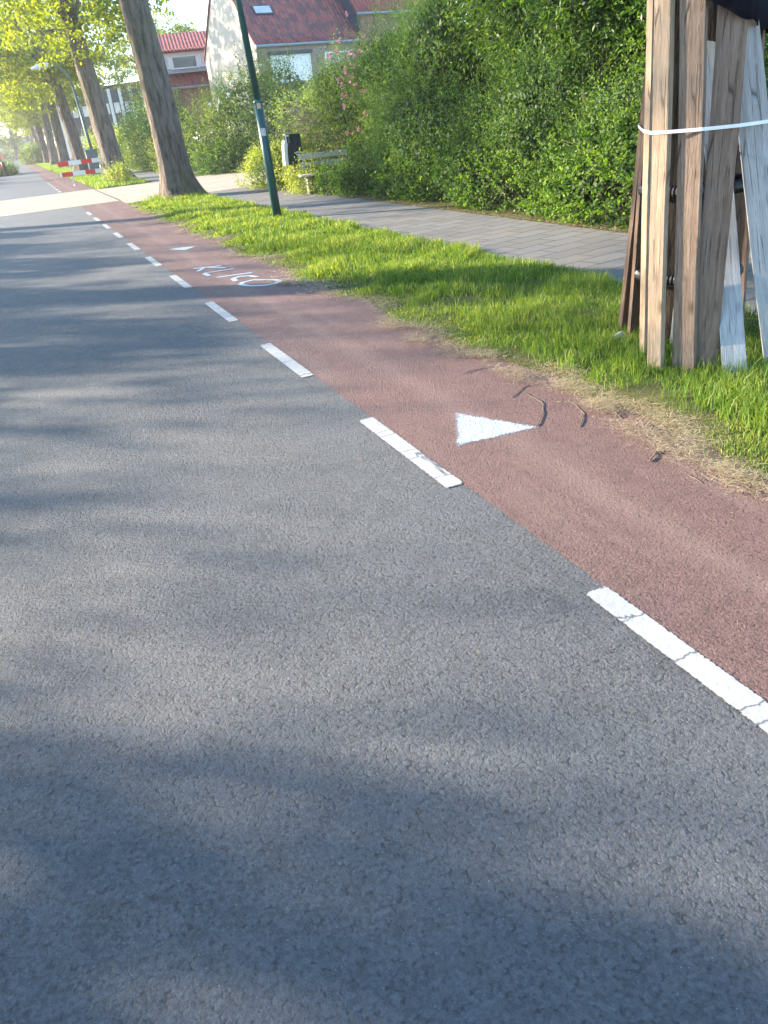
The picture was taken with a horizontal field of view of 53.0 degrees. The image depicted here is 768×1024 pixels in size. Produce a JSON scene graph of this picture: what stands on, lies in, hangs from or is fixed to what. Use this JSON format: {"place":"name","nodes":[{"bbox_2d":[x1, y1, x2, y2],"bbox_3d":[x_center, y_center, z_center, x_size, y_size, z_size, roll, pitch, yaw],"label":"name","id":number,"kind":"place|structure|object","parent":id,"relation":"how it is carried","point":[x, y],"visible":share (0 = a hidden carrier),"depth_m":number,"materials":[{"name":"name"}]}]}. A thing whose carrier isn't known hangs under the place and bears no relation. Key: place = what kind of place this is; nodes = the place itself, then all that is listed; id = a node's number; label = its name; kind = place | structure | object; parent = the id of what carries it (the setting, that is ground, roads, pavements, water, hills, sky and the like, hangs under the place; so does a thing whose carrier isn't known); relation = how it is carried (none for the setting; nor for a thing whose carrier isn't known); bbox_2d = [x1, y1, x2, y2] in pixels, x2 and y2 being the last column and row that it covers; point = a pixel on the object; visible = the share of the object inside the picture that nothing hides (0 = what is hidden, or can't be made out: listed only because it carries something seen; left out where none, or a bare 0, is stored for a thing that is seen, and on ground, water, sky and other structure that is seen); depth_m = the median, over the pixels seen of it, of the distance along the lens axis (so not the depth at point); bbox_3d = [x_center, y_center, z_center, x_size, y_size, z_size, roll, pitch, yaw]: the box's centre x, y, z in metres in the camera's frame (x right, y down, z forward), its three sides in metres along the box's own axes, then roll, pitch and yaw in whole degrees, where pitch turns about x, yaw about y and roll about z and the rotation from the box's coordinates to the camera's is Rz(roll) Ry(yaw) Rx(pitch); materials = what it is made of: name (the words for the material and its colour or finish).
{"place":"outdoors","nodes":[
{"label":"outdoors","id":0,"kind":"place"},
{"bbox_2d":[0,137,30,160],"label":"pale building","id":1,"kind":"structure","parent":0,"point":[1,148],"depth_m":217.44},
{"bbox_2d":[35,163,149,188],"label":"verge","id":2,"kind":"structure","parent":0,"point":[106,187],"depth_m":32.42,"materials":[{"name":"green plant"}]},
{"bbox_2d":[0,85,40,148],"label":"street tree","id":3,"kind":"object","parent":2,"relation":"on","point":[3,111],"visible":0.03,"depth_m":110.92,"materials":[{"name":"green plant"}]},
{"bbox_2d":[0,104,51,146],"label":"street tree","id":4,"kind":"object","parent":2,"relation":"on","point":[27,132],"visible":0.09,"depth_m":126.06,"materials":[{"name":"green plant"}]},
{"bbox_2d":[0,47,74,162],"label":"street tree","id":5,"kind":"object","parent":2,"relation":"on","point":[36,123],"visible":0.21,"depth_m":94.94,"materials":[{"name":"green plant"}]},
{"bbox_2d":[0,22,74,164],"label":"street tree","id":6,"kind":"object","parent":2,"relation":"on","point":[52,151],"visible":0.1,"depth_m":81.75,"materials":[{"name":"green plant"}]},
{"bbox_2d":[0,0,119,167],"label":"street tree","id":7,"kind":"object","parent":2,"relation":"on","point":[62,151],"visible":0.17,"depth_m":65.62,"materials":[{"name":"green plant"}]},
{"bbox_2d":[31,62,92,148],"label":"lamp post","id":8,"kind":"object","parent":2,"relation":"on","point":[36,67],"visible":0.68,"depth_m":43.35,"materials":[{"name":"grey metal"}]},
{"bbox_2d":[0,0,125,171],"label":"street tree","id":9,"kind":"object","parent":2,"relation":"on","point":[55,75],"visible":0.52,"depth_m":49.10,"materials":[{"name":"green plant"}]},
{"bbox_2d":[0,0,173,179],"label":"street tree","id":10,"kind":"object","parent":2,"relation":"on","point":[67,12],"visible":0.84,"depth_m":33.77,"materials":[{"name":"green plant"}]},
{"bbox_2d":[84,149,100,175],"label":"utility cabinet","id":11,"kind":"object","parent":2,"relation":"on","point":[91,153],"visible":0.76,"depth_m":43.22,"materials":[{"name":"grey metal"}]},
{"bbox_2d":[100,156,135,183],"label":"roadside plant","id":12,"kind":"object","parent":2,"relation":"on","point":[117,173],"visible":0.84,"depth_m":33.23,"materials":[{"name":"green plant"}]},
{"bbox_2d":[56,81,142,159],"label":"terraced houses","id":13,"kind":"structure","parent":0,"point":[114,99],"depth_m":91.66,"materials":[{"name":"paint"}]},
{"bbox_2d":[72,107,79,117],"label":"window","id":14,"kind":"structure","parent":13,"relation":"in","point":[75,115],"depth_m":92.67,"materials":[{"name":"white glass"}]},
{"bbox_2d":[82,106,88,116],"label":"window","id":15,"kind":"structure","parent":13,"relation":"in","point":[85,111],"depth_m":92.28,"materials":[{"name":"white glass"}]},
{"bbox_2d":[114,102,120,112],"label":"window","id":16,"kind":"structure","parent":13,"relation":"in","point":[117,105],"depth_m":91.38,"materials":[{"name":"white glass"}]},
{"bbox_2d":[124,101,131,111],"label":"window","id":17,"kind":"structure","parent":13,"relation":"in","point":[124,101],"depth_m":91.06,"materials":[{"name":"grey glass"}]},
{"bbox_2d":[101,166,158,181],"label":"footpath","id":18,"kind":"structure","parent":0,"point":[150,176],"depth_m":38.62,"materials":[{"name":"grey concrete"}]},
{"bbox_2d":[158,31,218,157],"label":"house","id":19,"kind":"structure","parent":0,"point":[183,55],"depth_m":53.74,"materials":[{"name":"red brick"}]},
{"bbox_2d":[0,0,466,145],"label":"sky","id":20,"kind":"structure","parent":0,"point":[195,10],"materials":[{"name":"white"}]},
{"bbox_2d":[96,156,373,202],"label":"driveway","id":21,"kind":"structure","parent":0,"point":[143,191],"depth_m":27.96,"materials":[{"name":"beige concrete"}]},
{"bbox_2d":[203,0,359,155],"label":"brick house","id":22,"kind":"structure","parent":0,"point":[273,25],"depth_m":43.48,"materials":[{"name":"white paint"}]},
{"bbox_2d":[271,53,312,83],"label":"window","id":23,"kind":"structure","parent":22,"relation":"in","point":[301,61],"depth_m":43.24,"materials":[{"name":"white glass"}]},
{"bbox_2d":[324,50,351,75],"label":"window","id":24,"kind":"structure","parent":22,"relation":"in","point":[325,53],"depth_m":44.26,"materials":[{"name":"white glass"}]},
{"bbox_2d":[3,159,658,421],"bbox_3d":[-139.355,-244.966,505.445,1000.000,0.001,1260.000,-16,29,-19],"label":"ground","id":25,"kind":"structure","parent":0,"point":[194,170],"depth_m":32.81,"materials":[{"name":"brown soil"}]},
{"bbox_2d":[0,155,21,176],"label":"flower bed","id":26,"kind":"object","parent":25,"relation":"on","point":[11,168],"visible":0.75,"depth_m":65.34,"materials":[{"name":"green plant"}]},
{"bbox_2d":[4,114,34,145],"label":"street tree","id":27,"kind":"object","parent":25,"relation":"on","point":[31,138],"depth_m":178.74,"materials":[{"name":"brown plant"}]},
{"bbox_2d":[0,118,43,159],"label":"broad tree","id":28,"kind":"object","parent":25,"relation":"on","point":[13,137],"visible":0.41,"depth_m":190.93,"materials":[{"name":"green plant"}]},
{"bbox_2d":[0,144,57,160],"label":"garden hedge","id":29,"kind":"object","parent":25,"relation":"on","point":[4,157],"visible":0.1,"depth_m":194.43,"materials":[{"name":"green plant"}]},
{"bbox_2d":[17,139,43,165],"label":"round bush","id":30,"kind":"object","parent":25,"relation":"on","point":[34,152],"visible":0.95,"depth_m":106.31,"materials":[{"name":"green plant"}]},
{"bbox_2d":[79,123,133,167],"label":"garden shrub","id":31,"kind":"object","parent":25,"relation":"on","point":[93,142],"visible":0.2,"depth_m":56.62,"materials":[{"name":"green plant"}]},
{"bbox_2d":[94,6,196,106],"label":"street tree","id":32,"kind":"object","parent":25,"relation":"on","point":[122,61],"visible":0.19,"depth_m":75.95,"materials":[{"name":"green plant"}]},
{"bbox_2d":[120,119,191,171],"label":"sunlit garden shrub","id":33,"kind":"object","parent":25,"relation":"on","point":[140,163],"visible":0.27,"depth_m":43.39,"materials":[{"name":"green plant"}]},
{"bbox_2d":[114,78,203,171],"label":"dark garden shrub","id":34,"kind":"object","parent":25,"relation":"on","point":[137,118],"visible":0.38,"depth_m":41.71,"materials":[{"name":"green plant"}]},
{"bbox_2d":[127,25,201,81],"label":"street tree","id":35,"kind":"object","parent":25,"relation":"on","point":[168,32],"visible":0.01,"depth_m":100.48,"materials":[{"name":"green plant"}]},
{"bbox_2d":[188,129,262,175],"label":"dense low shrub","id":36,"kind":"object","parent":25,"relation":"on","point":[213,170],"visible":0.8,"depth_m":32.44,"materials":[{"name":"green plant"}]},
{"bbox_2d":[178,36,311,175],"bbox_3d":[-6.109,-17.371,33.619,6.672,5.519,6.662,-16,29,-19],"label":"flowering shrub","id":37,"kind":"object","parent":25,"relation":"on","point":[230,110],"visible":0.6,"depth_m":32.82,"materials":[{"name":"green plant"}]},
{"bbox_2d":[0,160,767,1023],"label":"road","id":38,"kind":"structure","parent":0,"point":[282,740],"depth_m":2.33,"materials":[{"name":"grey asphalt"}]},
{"bbox_2d":[1,162,8,175],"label":"bollard","id":39,"kind":"object","parent":38,"relation":"on","point":[4,168],"visible":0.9,"depth_m":63.68,"materials":[{"name":"black plastic"}]},
{"bbox_2d":[0,189,119,216],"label":"road crossing","id":40,"kind":"object","parent":38,"relation":"on","point":[48,202],"visible":0.94,"depth_m":26.73,"materials":[{"name":"beige concrete"}]},
{"bbox_2d":[113,232,122,237],"bbox_3d":[-5.292,-5.511,15.337,0.100,0.001,1.150,-16,29,-19],"label":"lane marking","id":41,"kind":"object","parent":38,"relation":"on","point":[118,235],"visible":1,"depth_m":15.27,"materials":[{"name":"white paint"}]},
{"bbox_2d":[126,243,139,249],"bbox_3d":[-4.391,-4.651,13.488,0.100,0.001,1.150,-16,29,-19],"label":"lane marking","id":42,"kind":"object","parent":38,"relation":"on","point":[133,246],"visible":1,"depth_m":13.46,"materials":[{"name":"white paint"}]},
{"bbox_2d":[145,256,161,265],"bbox_3d":[-3.489,-3.791,11.639,0.100,0.001,1.150,-16,29,-19],"label":"lane marking","id":43,"kind":"object","parent":38,"relation":"on","point":[153,261],"visible":1,"depth_m":11.60,"materials":[{"name":"white paint"}]},
{"bbox_2d":[170,275,191,287],"bbox_3d":[-2.587,-2.931,9.789,0.100,0.001,1.150,-16,29,-19],"label":"lane marking","id":44,"kind":"object","parent":38,"relation":"on","point":[181,282],"visible":1,"depth_m":9.76,"materials":[{"name":"white paint"}]},
{"bbox_2d":[205,302,237,321],"bbox_3d":[-1.686,-2.071,7.940,0.100,0.001,1.150,-16,29,-19],"label":"lane marking","id":45,"kind":"object","parent":38,"relation":"on","point":[222,312],"visible":1,"depth_m":7.89,"materials":[{"name":"white paint"}]},
{"bbox_2d":[260,343,313,377],"bbox_3d":[-0.784,-1.211,6.091,0.100,0.001,1.150,-16,29,-19],"label":"lane marking","id":46,"kind":"object","parent":38,"relation":"on","point":[289,362],"visible":1,"depth_m":6.03,"materials":[{"name":"white paint"}]},
{"bbox_2d":[360,417,461,487],"bbox_3d":[0.117,-0.350,4.241,0.100,0.001,1.150,-16,29,-19],"label":"lane marking","id":47,"kind":"object","parent":38,"relation":"on","point":[436,471],"visible":1,"depth_m":4.16,"materials":[{"name":"white paint"}]},
{"bbox_2d":[587,586,767,732],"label":"lane marking","id":48,"kind":"object","parent":38,"relation":"on","point":[733,692],"visible":1,"depth_m":2.48,"materials":[{"name":"white paint"}]},
{"bbox_2d":[25,164,767,702],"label":"cycle lane","id":49,"kind":"structure","parent":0,"point":[677,550],"depth_m":3.97,"materials":[{"name":"red asphalt"}]},
{"bbox_2d":[57,157,102,185],"bbox_3d":[-14.212,-16.025,36.333,2.029,1.125,0.820,-16,29,-19],"label":"road barrier","id":50,"kind":"object","parent":49,"relation":"on","point":[76,162],"visible":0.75,"depth_m":36.17,"materials":[{"name":"metal"}]},
{"bbox_2d":[174,246,193,249],"bbox_3d":[-3.366,-4.284,12.562,0.516,0.001,0.456,1,28,13],"label":"sprayed arrowhead","id":51,"kind":"object","parent":49,"relation":"on","point":[184,248],"visible":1,"depth_m":12.58,"materials":[{"name":"white paint"}]},
{"bbox_2d":[193,265,281,286],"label":"sprayed letters","id":52,"kind":"object","parent":49,"relation":"on","point":[233,279],"visible":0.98,"depth_m":9.65,"materials":[{"name":"white paint"}]},
{"bbox_2d":[129,187,767,500],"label":"dry clippings","id":53,"kind":"object","parent":49,"relation":"on","point":[675,420],"visible":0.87,"depth_m":4.49,"materials":[{"name":"plant"}]},
{"bbox_2d":[454,413,538,444],"bbox_3d":[0.538,-0.512,4.463,0.583,0.001,0.572,-16,29,-19],"label":"sprayed arrowhead","id":54,"kind":"object","parent":49,"relation":"on","point":[474,428],"visible":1,"depth_m":4.38,"materials":[{"name":"white paint"}]},
{"bbox_2d":[523,391,543,426],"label":"twig","id":55,"kind":"object","parent":49,"relation":"on","point":[542,407],"visible":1,"depth_m":4.54,"materials":[{"name":"brown wood"}]},
{"bbox_2d":[340,0,456,135],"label":"dormer house","id":56,"kind":"structure","parent":0,"point":[351,7],"depth_m":44.55,"materials":[{"name":"red brick"}]},
{"bbox_2d":[126,189,767,478],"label":"verge","id":57,"kind":"structure","parent":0,"point":[647,392],"depth_m":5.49,"materials":[{"name":"green plant"}]},
{"bbox_2d":[119,0,207,198],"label":"street tree","id":58,"kind":"object","parent":57,"relation":"on","point":[177,177],"visible":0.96,"depth_m":21.10,"materials":[{"name":"brown plant"}]},
{"bbox_2d":[235,0,280,216],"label":"lamp post","id":59,"kind":"object","parent":57,"relation":"on","point":[266,151],"visible":0.94,"depth_m":14.17,"materials":[{"name":"green metal"}]},
{"bbox_2d":[611,331,624,341],"bbox_3d":[1.708,-1.266,5.606,0.138,0.094,0.092,-16,29,-19],"label":"stone","id":60,"kind":"object","parent":57,"relation":"on","point":[618,333],"visible":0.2,"depth_m":5.58,"materials":[{"name":"stone"}]},
{"bbox_2d":[618,64,645,331],"bbox_3d":[1.770,-2.571,5.236,0.107,2.727,0.034,-20,30,-38],"label":"plank","id":61,"kind":"object","parent":57,"relation":"on","point":[624,306],"visible":0.31,"depth_m":5.49,"materials":[{"name":"brown wood"}]},
{"bbox_2d":[627,96,644,335],"bbox_3d":[1.738,-2.484,5.080,0.094,2.710,0.031,-18,28,-29],"label":"plank","id":62,"kind":"object","parent":57,"relation":"on","point":[634,311],"visible":0.32,"depth_m":5.38,"materials":[{"name":"brown wood"}]},
{"bbox_2d":[639,0,653,357],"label":"plank","id":63,"kind":"object","parent":57,"relation":"on","point":[646,182],"visible":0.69,"depth_m":4.72,"materials":[{"name":"brown wood"}]},
{"bbox_2d":[647,0,674,370],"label":"plank","id":64,"kind":"object","parent":57,"relation":"on","point":[664,29],"visible":0.85,"depth_m":4.42,"materials":[{"name":"brown wood"}]},
{"bbox_2d":[670,317,672,343],"bbox_3d":[1.964,-2.609,4.724,0.136,3.223,0.027,5,24,20],"label":"plank","id":65,"kind":"object","parent":57,"relation":"on","point":[671,337],"visible":0.06,"depth_m":5.31,"materials":[{"name":"grey wood"}]},
{"bbox_2d":[673,0,708,372],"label":"plank","id":66,"kind":"object","parent":57,"relation":"on","point":[693,61],"visible":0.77,"depth_m":4.35,"materials":[{"name":"brown wood"}]},
{"bbox_2d":[647,0,735,343],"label":"wrapped tree","id":67,"kind":"object","parent":57,"relation":"on","point":[712,16],"visible":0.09,"depth_m":4.87,"materials":[{"name":"brown plant"}]},
{"bbox_2d":[634,263,743,286],"bbox_3d":[2.111,-1.678,5.361,0.714,0.084,0.714,-16,29,-19],"label":"corrugated pipe","id":68,"kind":"object","parent":67,"relation":"attached to","point":[669,279],"visible":0.09,"depth_m":5.16,"materials":[{"name":"black plastic"}]},
{"bbox_2d":[638,173,743,198],"bbox_3d":[2.058,-2.164,5.109,0.714,0.084,0.714,-16,29,-19],"label":"corrugated pipe","id":69,"kind":"object","parent":67,"relation":"attached to","point":[738,185],"visible":0.15,"depth_m":4.87,"materials":[{"name":"black plastic"}]},
{"bbox_2d":[696,5,747,369],"bbox_3d":[1.866,-2.093,4.234,0.158,2.756,0.033,7,31,24],"label":"plank","id":70,"kind":"object","parent":57,"relation":"on","point":[729,58],"visible":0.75,"depth_m":4.33,"materials":[{"name":"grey wood"}]},
{"bbox_2d":[704,41,747,374],"bbox_3d":[1.982,-2.202,4.594,0.146,2.817,0.030,-5,5,20],"label":"plank","id":71,"kind":"object","parent":57,"relation":"on","point":[732,336],"visible":0.32,"depth_m":4.65,"materials":[{"name":"grey wood"}]},
{"bbox_2d":[734,28,765,316],"bbox_3d":[2.454,-2.632,5.194,0.030,2.720,0.140,-26,33,-25],"label":"plank","id":72,"kind":"object","parent":57,"relation":"on","point":[742,230],"depth_m":5.51,"materials":[{"name":"grey wood"}]},
{"bbox_2d":[738,19,767,362],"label":"plank","id":73,"kind":"object","parent":57,"relation":"on","point":[753,143],"visible":0.61,"depth_m":4.36,"materials":[{"name":"grey wood"}]},
{"bbox_2d":[638,120,767,134],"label":"binding strap","id":74,"kind":"object","parent":73,"relation":"attached to","point":[703,128],"visible":0.56,"depth_m":4.22,"materials":[{"name":"white plastic"}]},
{"bbox_2d":[645,0,767,48],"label":"black cover","id":75,"kind":"object","parent":73,"relation":"attached to","point":[756,11],"visible":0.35,"depth_m":3.93,"materials":[{"name":"fabric"}]},
{"bbox_2d":[208,186,757,314],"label":"footpath","id":76,"kind":"structure","parent":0,"point":[581,247],"depth_m":11.00,"materials":[{"name":"grey concrete"}]},
{"bbox_2d":[282,133,302,186],"bbox_3d":[-2.308,-8.892,19.694,0.479,1.409,0.365,-12,28,-12],"label":"litter bin","id":77,"kind":"object","parent":76,"relation":"on","point":[292,142],"visible":0.93,"depth_m":19.40,"materials":[{"name":"plastic"}]},
{"bbox_2d":[266,176,749,248],"bbox_3d":[13.739,-6.457,13.100,23.200,0.001,35.600,-16,29,-19],"label":"planting bed","id":78,"kind":"object","parent":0,"point":[509,213],"visible":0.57,"depth_m":12.91,"materials":[{"name":"soil"}]},
{"bbox_2d":[231,128,331,194],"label":"variegated shrub","id":79,"kind":"object","parent":78,"relation":"on","point":[289,177],"visible":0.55,"depth_m":20.80,"materials":[{"name":"yellow plant"}]},
{"bbox_2d":[245,87,360,178],"bbox_3d":[-1.635,-10.291,21.234,3.963,2.879,4.702,-16,29,-19],"label":"bare twig shrub","id":80,"kind":"object","parent":78,"relation":"on","point":[301,125],"visible":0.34,"depth_m":20.86,"materials":[{"name":"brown plant"}]},
{"bbox_2d":[265,58,374,173],"bbox_3d":[-1.668,-11.402,22.931,3.419,3.568,6.373,-16,29,-19],"label":"garden shrub","id":81,"kind":"object","parent":78,"relation":"on","point":[277,109],"visible":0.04,"depth_m":22.92,"materials":[{"name":"green plant"}]},
{"bbox_2d":[298,148,365,193],"bbox_3d":[-1.275,-8.627,19.486,1.800,0.930,0.551,-12,28,-12],"label":"park bench","id":82,"kind":"object","parent":78,"relation":"on","point":[315,154],"visible":0.43,"depth_m":19.47,"materials":[{"name":"brown wood"}]},
{"bbox_2d":[297,11,389,176],"bbox_3d":[-0.760,-9.816,18.927,2.840,3.839,4.505,-16,29,-19],"label":"climbing rose","id":83,"kind":"object","parent":78,"relation":"on","point":[344,130],"visible":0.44,"depth_m":18.75,"materials":[{"name":"green plant"}]},
{"bbox_2d":[310,160,378,195],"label":"ground ivy","id":84,"kind":"object","parent":78,"relation":"on","point":[320,183],"visible":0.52,"depth_m":18.48,"materials":[{"name":"green plant"}]},
{"bbox_2d":[324,0,501,184],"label":"willow leaved shrub","id":85,"kind":"object","parent":78,"relation":"on","point":[421,44],"visible":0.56,"depth_m":15.16,"materials":[{"name":"green plant"}]},
{"bbox_2d":[359,60,534,200],"bbox_3d":[0.801,-7.378,15.276,2.140,2.787,5.798,-16,29,-19],"label":"fine leaved shrub","id":86,"kind":"object","parent":78,"relation":"on","point":[452,96],"visible":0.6,"depth_m":14.47,"materials":[{"name":"green plant"}]},
{"bbox_2d":[325,100,599,214],"bbox_3d":[1.063,-6.902,15.070,2.276,1.907,9.176,-16,29,-19],"label":"ivy shrub","id":87,"kind":"object","parent":78,"relation":"on","point":[460,196],"visible":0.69,"depth_m":13.60,"materials":[{"name":"green plant"}]},
{"bbox_2d":[429,0,646,198],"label":"laurel shrub","id":88,"kind":"object","parent":78,"relation":"on","point":[505,21],"visible":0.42,"depth_m":11.87,"materials":[{"name":"green plant"}]},
{"bbox_2d":[455,43,636,179],"bbox_3d":[5.151,-8.129,12.331,3.011,6.380,19.323,-18,29,-21],"label":"evergreen shrub","id":89,"kind":"object","parent":78,"relation":"on","point":[556,56],"depth_m":16.12,"materials":[{"name":"green plant"}]},
{"bbox_2d":[454,25,644,212],"bbox_3d":[2.701,-5.758,11.527,2.325,2.853,4.738,-16,29,-19],"label":"fine leaved shrub","id":90,"kind":"object","parent":78,"relation":"on","point":[598,92],"visible":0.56,"depth_m":11.36,"materials":[{"name":"green plant"}]},
{"bbox_2d":[518,74,767,230],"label":"ivy shrub","id":91,"kind":"object","parent":78,"relation":"on","point":[594,190],"visible":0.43,"depth_m":10.41,"materials":[{"name":"green plant"}]},
{"bbox_2d":[584,0,767,121],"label":"laurel shrub","id":92,"kind":"object","parent":78,"relation":"on","point":[629,32],"visible":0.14,"depth_m":10.65,"materials":[{"name":"green plant"}]},
{"bbox_2d":[613,33,767,173],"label":"fine leaved shrub","id":93,"kind":"object","parent":78,"relation":"on","point":[765,57],"visible":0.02,"depth_m":8.34,"materials":[{"name":"green plant"}]}
]}

